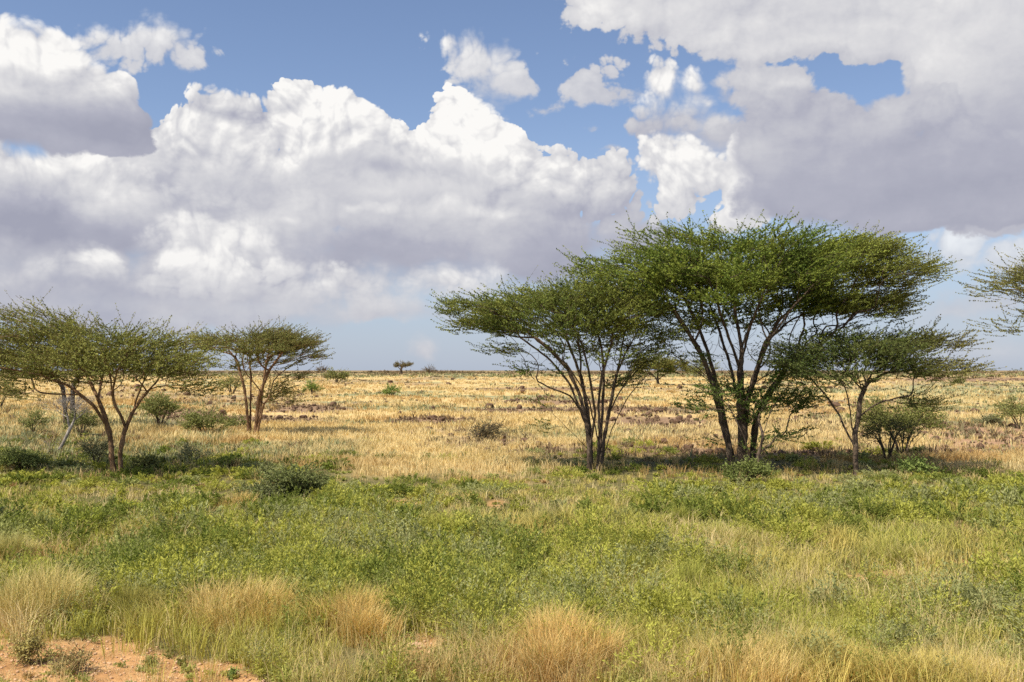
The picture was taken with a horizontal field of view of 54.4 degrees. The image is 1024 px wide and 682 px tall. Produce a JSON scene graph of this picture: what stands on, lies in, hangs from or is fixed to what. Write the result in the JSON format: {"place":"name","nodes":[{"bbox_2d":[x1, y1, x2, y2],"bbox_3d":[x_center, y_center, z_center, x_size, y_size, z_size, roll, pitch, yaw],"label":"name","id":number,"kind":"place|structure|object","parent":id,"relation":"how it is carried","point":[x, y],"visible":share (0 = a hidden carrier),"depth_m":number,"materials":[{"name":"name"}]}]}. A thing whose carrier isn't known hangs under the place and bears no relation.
{"place":"outdoors","nodes":[
{"label":"outdoors","id":0,"kind":"place"},
{"bbox_2d":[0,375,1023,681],"bbox_3d":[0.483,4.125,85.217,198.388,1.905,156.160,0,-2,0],"label":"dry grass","id":1,"kind":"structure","parent":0,"point":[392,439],"depth_m":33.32,"materials":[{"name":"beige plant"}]},
{"bbox_2d":[0,370,1023,681],"bbox_3d":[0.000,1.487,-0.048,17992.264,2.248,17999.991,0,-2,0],"label":"ground","id":2,"kind":"structure","parent":0,"point":[370,480],"depth_m":31.48,"materials":[{"name":"soil"}]},
{"bbox_2d":[0,370,26,407],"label":"shrub","id":3,"kind":"object","parent":2,"relation":"on","point":[6,382],"visible":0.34,"depth_m":54.30,"materials":[{"name":"green plant"}]},
{"bbox_2d":[0,502,30,524],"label":"shrub","id":4,"kind":"object","parent":2,"relation":"on","point":[2,511],"visible":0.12,"depth_m":15.35,"materials":[{"name":"green plant"}]},
{"bbox_2d":[0,524,46,564],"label":"grass tussock","id":5,"kind":"object","parent":2,"relation":"on","point":[7,541],"depth_m":12.67,"materials":[{"name":"beige plant"}]},
{"bbox_2d":[1,618,52,668],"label":"weed","id":6,"kind":"object","parent":2,"relation":"on","point":[28,646],"visible":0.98,"depth_m":8.41,"materials":[{"name":"green plant"}]},
{"bbox_2d":[0,441,61,470],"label":"shrub","id":7,"kind":"object","parent":2,"relation":"on","point":[21,458],"visible":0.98,"depth_m":24.16,"materials":[{"name":"green plant"}]},
{"bbox_2d":[16,405,52,430],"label":"shrub","id":8,"kind":"object","parent":2,"relation":"on","point":[32,421],"visible":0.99,"depth_m":38.01,"materials":[{"name":"green plant"}]},
{"bbox_2d":[29,379,97,451],"bbox_3d":[-13.151,2.234,29.375,2.136,2.585,1.887,0,-2,0],"label":"dead tree","id":9,"kind":"object","parent":2,"relation":"on","point":[68,400],"visible":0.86,"depth_m":29.27,"materials":[{"name":"grey wood"}]},
{"bbox_2d":[0,546,128,632],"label":"grass tussock","id":10,"kind":"object","parent":2,"relation":"on","point":[44,589],"depth_m":9.77,"materials":[{"name":"beige plant"}]},
{"bbox_2d":[42,637,101,676],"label":"weed","id":11,"kind":"object","parent":2,"relation":"on","point":[75,659],"visible":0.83,"depth_m":8.24,"materials":[{"name":"brown plant"}]},
{"bbox_2d":[0,343,148,424],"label":"acacia tree","id":12,"kind":"object","parent":2,"relation":"on","point":[62,387],"visible":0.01,"depth_m":40.79,"materials":[{"name":"green plant"}]},
{"bbox_2d":[60,406,101,434],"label":"shrub","id":13,"kind":"object","parent":2,"relation":"on","point":[90,419],"visible":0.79,"depth_m":37.58,"materials":[{"name":"green plant"}]},
{"bbox_2d":[71,431,119,462],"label":"shrub","id":14,"kind":"object","parent":2,"relation":"on","point":[97,453],"visible":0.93,"depth_m":25.38,"materials":[{"name":"green plant"}]},
{"bbox_2d":[85,576,125,609],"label":"weed","id":15,"kind":"object","parent":2,"relation":"on","point":[107,585],"visible":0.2,"depth_m":10.08,"materials":[{"name":"green plant"}]},
{"bbox_2d":[0,288,240,470],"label":"acacia tree","id":16,"kind":"object","parent":2,"relation":"on","point":[96,364],"visible":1,"depth_m":22.79,"materials":[{"name":"green plant"}]},
{"bbox_2d":[110,513,156,537],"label":"grass tussock","id":17,"kind":"object","parent":2,"relation":"on","point":[122,527],"depth_m":14.58,"materials":[{"name":"plant"}]},
{"bbox_2d":[92,576,184,631],"bbox_3d":[-3.643,2.552,9.921,0.840,0.555,1.014,-2,-2,42],"label":"grass tussock","id":18,"kind":"object","parent":2,"relation":"on","point":[131,597],"depth_m":9.76,"materials":[{"name":"plant"}]},
{"bbox_2d":[128,448,166,470],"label":"shrub","id":19,"kind":"object","parent":2,"relation":"on","point":[146,461],"visible":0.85,"depth_m":23.40,"materials":[{"name":"green plant"}]},
{"bbox_2d":[136,388,185,425],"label":"shrub","id":20,"kind":"object","parent":2,"relation":"on","point":[155,405],"visible":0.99,"depth_m":39.96,"materials":[{"name":"green plant"}]},
{"bbox_2d":[170,439,215,460],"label":"shrub","id":21,"kind":"object","parent":2,"relation":"on","point":[187,450],"visible":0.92,"depth_m":25.61,"materials":[{"name":"green plant"}]},
{"bbox_2d":[177,403,234,432],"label":"shrub","id":22,"kind":"object","parent":2,"relation":"on","point":[193,419],"visible":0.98,"depth_m":36.63,"materials":[{"name":"green plant"}]},
{"bbox_2d":[0,632,438,681],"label":"soil pebbles","id":23,"kind":"object","parent":2,"relation":"on","point":[94,673],"visible":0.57,"depth_m":8.41,"materials":[{"name":"brown soil"}]},
{"bbox_2d":[134,569,314,640],"bbox_3d":[-2.773,2.545,9.812,1.972,0.559,1.753,0,-2,-15],"label":"grass tussock","id":24,"kind":"object","parent":2,"relation":"on","point":[257,594],"depth_m":9.66,"materials":[{"name":"beige plant"}]},
{"bbox_2d":[219,372,246,393],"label":"shrub","id":25,"kind":"object","parent":2,"relation":"on","point":[232,381],"visible":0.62,"depth_m":84.19,"materials":[{"name":"green plant"}]},
{"bbox_2d":[226,666,239,680],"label":"weed","id":26,"kind":"object","parent":2,"relation":"on","point":[232,670],"visible":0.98,"depth_m":8.13,"materials":[{"name":"green plant"}]},
{"bbox_2d":[210,490,258,509],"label":"grass tussock","id":27,"kind":"object","parent":2,"relation":"on","point":[238,498],"depth_m":18.03,"materials":[{"name":"beige plant"}]},
{"bbox_2d":[225,413,246,426],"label":"shrub","id":28,"kind":"object","parent":2,"relation":"on","point":[237,421],"visible":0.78,"depth_m":40.83,"materials":[{"name":"green plant"}]},
{"bbox_2d":[187,314,335,434],"bbox_3d":[-9.411,1.277,37.172,5.674,4.637,5.220,-1,-2,41],"label":"acacia tree","id":29,"kind":"object","parent":2,"relation":"on","point":[279,342],"visible":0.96,"depth_m":36.73,"materials":[{"name":"green plant"}]},
{"bbox_2d":[230,474,295,498],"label":"shrub","id":30,"kind":"object","parent":2,"relation":"on","point":[266,490],"visible":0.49,"depth_m":18.86,"materials":[{"name":"green plant"}]},
{"bbox_2d":[257,458,337,497],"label":"shrub","id":31,"kind":"object","parent":2,"relation":"on","point":[291,476],"visible":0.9,"depth_m":19.14,"materials":[{"name":"green plant"}]},
{"bbox_2d":[299,376,325,393],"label":"shrub","id":32,"kind":"object","parent":2,"relation":"on","point":[310,386],"visible":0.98,"depth_m":85.91,"materials":[{"name":"green plant"}]},
{"bbox_2d":[313,363,327,372],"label":"shrub","id":33,"kind":"object","parent":2,"relation":"on","point":[323,369],"visible":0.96,"depth_m":196.50,"materials":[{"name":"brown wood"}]},
{"bbox_2d":[320,366,352,382],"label":"shrub","id":34,"kind":"object","parent":2,"relation":"on","point":[341,375],"visible":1,"depth_m":120.17,"materials":[{"name":"green plant"}]},
{"bbox_2d":[299,579,422,649],"bbox_3d":[-1.424,2.521,9.413,1.208,0.574,1.523,1,-2,-40],"label":"grass tussock","id":35,"kind":"object","parent":2,"relation":"on","point":[357,613],"depth_m":9.19,"materials":[{"name":"beige plant"}]},
{"bbox_2d":[379,382,401,395],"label":"shrub","id":36,"kind":"object","parent":2,"relation":"on","point":[388,390],"visible":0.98,"depth_m":79.45,"materials":[{"name":"green plant"}]},
{"bbox_2d":[393,359,413,373],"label":"acacia tree","id":37,"kind":"object","parent":2,"relation":"on","point":[400,365],"visible":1,"depth_m":181.19,"materials":[{"name":"green plant"}]},
{"bbox_2d":[407,642,424,648],"bbox_3d":[-0.866,2.741,8.928,0.173,0.081,0.123,1,-2,-18],"label":"tan stone","id":38,"kind":"object","parent":2,"relation":"on","point":[416,643],"visible":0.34,"depth_m":8.90,"materials":[{"name":"beige stone"}]},
{"bbox_2d":[421,364,435,371],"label":"shrub","id":39,"kind":"object","parent":2,"relation":"on","point":[429,370],"visible":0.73,"depth_m":192.30,"materials":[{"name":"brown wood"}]},
{"bbox_2d":[464,414,521,440],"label":"dry shrub","id":40,"kind":"object","parent":2,"relation":"on","point":[487,429],"visible":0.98,"depth_m":35.70,"materials":[{"name":"brown plant"}]},
{"bbox_2d":[0,435,1023,681],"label":"herb mounds","id":41,"kind":"object","parent":2,"relation":"on","point":[450,561],"visible":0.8,"depth_m":12.47,"materials":[{"name":"green plant"}]},
{"bbox_2d":[0,435,1023,681],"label":"green grass","id":42,"kind":"structure","parent":2,"relation":"on","point":[144,633],"depth_m":9.37,"materials":[{"name":"green plant"}]},
{"bbox_2d":[0,368,1023,470],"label":"scrub","id":43,"kind":"object","parent":2,"relation":"on","point":[436,373],"visible":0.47,"depth_m":43.70,"materials":[{"name":"yellow plant"}]},
{"bbox_2d":[0,432,1023,681],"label":"herb ground cover","id":44,"kind":"object","parent":2,"relation":"on","point":[262,670],"visible":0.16,"depth_m":9.98,"materials":[{"name":"green plant"}]},
{"bbox_2d":[7,376,1023,458],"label":"lava rubble","id":45,"kind":"object","parent":2,"relation":"on","point":[604,421],"visible":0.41,"depth_m":50.96,"materials":[{"name":"brown stone"}]},
{"bbox_2d":[518,503,560,531],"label":"grass tussock","id":46,"kind":"object","parent":2,"relation":"on","point":[544,522],"depth_m":15.37,"materials":[{"name":"plant"}]},
{"bbox_2d":[425,260,698,470],"bbox_3d":[1.220,0.657,24.690,6.865,5.395,5.926,0,-2,0],"label":"acacia tree","id":47,"kind":"object","parent":2,"relation":"on","point":[507,315],"visible":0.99,"depth_m":24.48,"materials":[{"name":"green plant"}]},
{"bbox_2d":[485,595,641,681],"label":"grass tussock","id":48,"kind":"object","parent":2,"relation":"on","point":[554,628],"depth_m":8.26,"materials":[{"name":"beige plant"}]},
{"bbox_2d":[627,353,694,383],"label":"acacia tree","id":49,"kind":"object","parent":2,"relation":"on","point":[673,363],"visible":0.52,"depth_m":114.95,"materials":[{"name":"green plant"}]},
{"bbox_2d":[671,419,679,423],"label":"lava rock","id":50,"kind":"object","parent":2,"relation":"on","point":[675,420],"visible":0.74,"depth_m":44.23,"materials":[{"name":"brown stone"}]},
{"bbox_2d":[658,500,702,526],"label":"grass tussock","id":51,"kind":"object","parent":2,"relation":"on","point":[681,514],"depth_m":15.73,"materials":[{"name":"green plant"}]},
{"bbox_2d":[639,551,727,591],"bbox_3d":[1.976,2.640,11.550,1.248,0.426,1.190,0,-2,0],"label":"grass tussock","id":52,"kind":"object","parent":2,"relation":"on","point":[697,570],"depth_m":11.41,"materials":[{"name":"plant"}]},
{"bbox_2d":[686,356,722,375],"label":"shrub","id":53,"kind":"object","parent":2,"relation":"on","point":[700,367],"visible":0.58,"depth_m":158.72,"materials":[{"name":"green plant"}]},
{"bbox_2d":[715,448,725,453],"bbox_3d":[6.304,3.353,30.071,0.378,0.251,0.231,-3,0,33],"label":"lava rock","id":54,"kind":"object","parent":2,"relation":"on","point":[723,449],"visible":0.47,"depth_m":30.03,"materials":[{"name":"brown stone"}]},
{"bbox_2d":[641,630,833,681],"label":"grass tussock","id":55,"kind":"object","parent":2,"relation":"on","point":[769,669],"depth_m":7.99,"materials":[{"name":"beige plant"}]},
{"bbox_2d":[695,519,782,556],"bbox_3d":[3.171,2.708,13.870,1.379,0.463,1.530,0,-2,0],"label":"grass tussock","id":56,"kind":"object","parent":2,"relation":"on","point":[741,535],"depth_m":13.67,"materials":[{"name":"beige plant"}]},
{"bbox_2d":[666,354,830,463],"bbox_3d":[5.917,1.745,24.451,4.104,3.215,2.311,0,-2,-10],"label":"acacia sapling","id":57,"kind":"object","parent":2,"relation":"on","point":[772,398],"visible":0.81,"depth_m":24.28,"materials":[{"name":"green plant"}]},
{"bbox_2d":[717,451,779,482],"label":"shrub","id":58,"kind":"object","parent":2,"relation":"on","point":[754,469],"visible":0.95,"depth_m":21.92,"materials":[{"name":"green plant"}]},
{"bbox_2d":[552,206,962,469],"bbox_3d":[6.023,0.071,25.121,10.176,6.676,8.531,0,-2,0],"label":"acacia tree","id":59,"kind":"object","parent":2,"relation":"on","point":[800,264],"visible":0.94,"depth_m":24.04,"materials":[{"name":"green plant"}]},
{"bbox_2d":[828,402,840,407],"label":"lava rock","id":60,"kind":"object","parent":2,"relation":"on","point":[836,404],"visible":0.67,"depth_m":59.55,"materials":[{"name":"brown stone"}]},
{"bbox_2d":[749,313,1006,475],"bbox_3d":[8.593,1.290,23.550,5.681,3.994,4.424,-1,-2,21],"label":"acacia tree","id":61,"kind":"object","parent":2,"relation":"on","point":[892,349],"visible":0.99,"depth_m":23.16,"materials":[{"name":"green plant"}]},
{"bbox_2d":[848,410,928,460],"bbox_3d":[10.340,2.673,27.482,1.901,1.617,2.076,1,-2,-41],"label":"shrub","id":62,"kind":"object","parent":2,"relation":"on","point":[872,433],"visible":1,"depth_m":27.35,"materials":[{"name":"green plant"}]},
{"bbox_2d":[849,531,945,568],"bbox_3d":[4.912,2.699,12.796,1.375,0.392,1.276,-1,-2,40],"label":"grass tussock","id":63,"kind":"object","parent":2,"relation":"on","point":[891,553],"depth_m":12.66,"materials":[{"name":"beige plant"}]},
{"bbox_2d":[841,388,954,454],"bbox_3d":[11.426,2.453,29.413,3.243,2.102,2.990,0,-2,0],"label":"shrub","id":64,"kind":"object","parent":2,"relation":"on","point":[904,412],"visible":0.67,"depth_m":29.11,"materials":[{"name":"green plant"}]},
{"bbox_2d":[892,454,944,474],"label":"shrub","id":65,"kind":"object","parent":2,"relation":"on","point":[910,465],"visible":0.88,"depth_m":23.11,"materials":[{"name":"green plant"}]},
{"bbox_2d":[945,375,965,384],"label":"shrub","id":66,"kind":"object","parent":2,"relation":"on","point":[958,382],"visible":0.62,"depth_m":114.28,"materials":[{"name":"green plant"}]},
{"bbox_2d":[976,442,983,448],"bbox_3d":[14.450,3.263,30.738,0.212,0.251,0.249,20,-5,38],"label":"lava rock","id":67,"kind":"object","parent":2,"relation":"on","point":[981,445],"visible":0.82,"depth_m":30.67,"materials":[{"name":"brown stone"}]},
{"bbox_2d":[950,243,1023,336],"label":"acacia tree","id":68,"kind":"object","parent":2,"relation":"on","point":[1019,271],"visible":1,"depth_m":24.28,"materials":[{"name":"green plant"}]},
{"bbox_2d":[971,411,1002,424],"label":"shrub","id":69,"kind":"object","parent":2,"relation":"on","point":[988,419],"visible":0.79,"depth_m":43.43,"materials":[{"name":"green plant"}]},
{"bbox_2d":[956,653,1023,681],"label":"grass tussock","id":70,"kind":"object","parent":2,"relation":"on","point":[993,667],"depth_m":7.88,"materials":[{"name":"beige plant"}]},
{"bbox_2d":[990,392,1023,428],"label":"shrub","id":71,"kind":"object","parent":2,"relation":"on","point":[1010,412],"visible":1,"depth_m":41.93,"materials":[{"name":"green plant"}]},
{"bbox_2d":[0,0,1023,369],"label":"sky","id":72,"kind":"structure","parent":0,"point":[328,166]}
]}

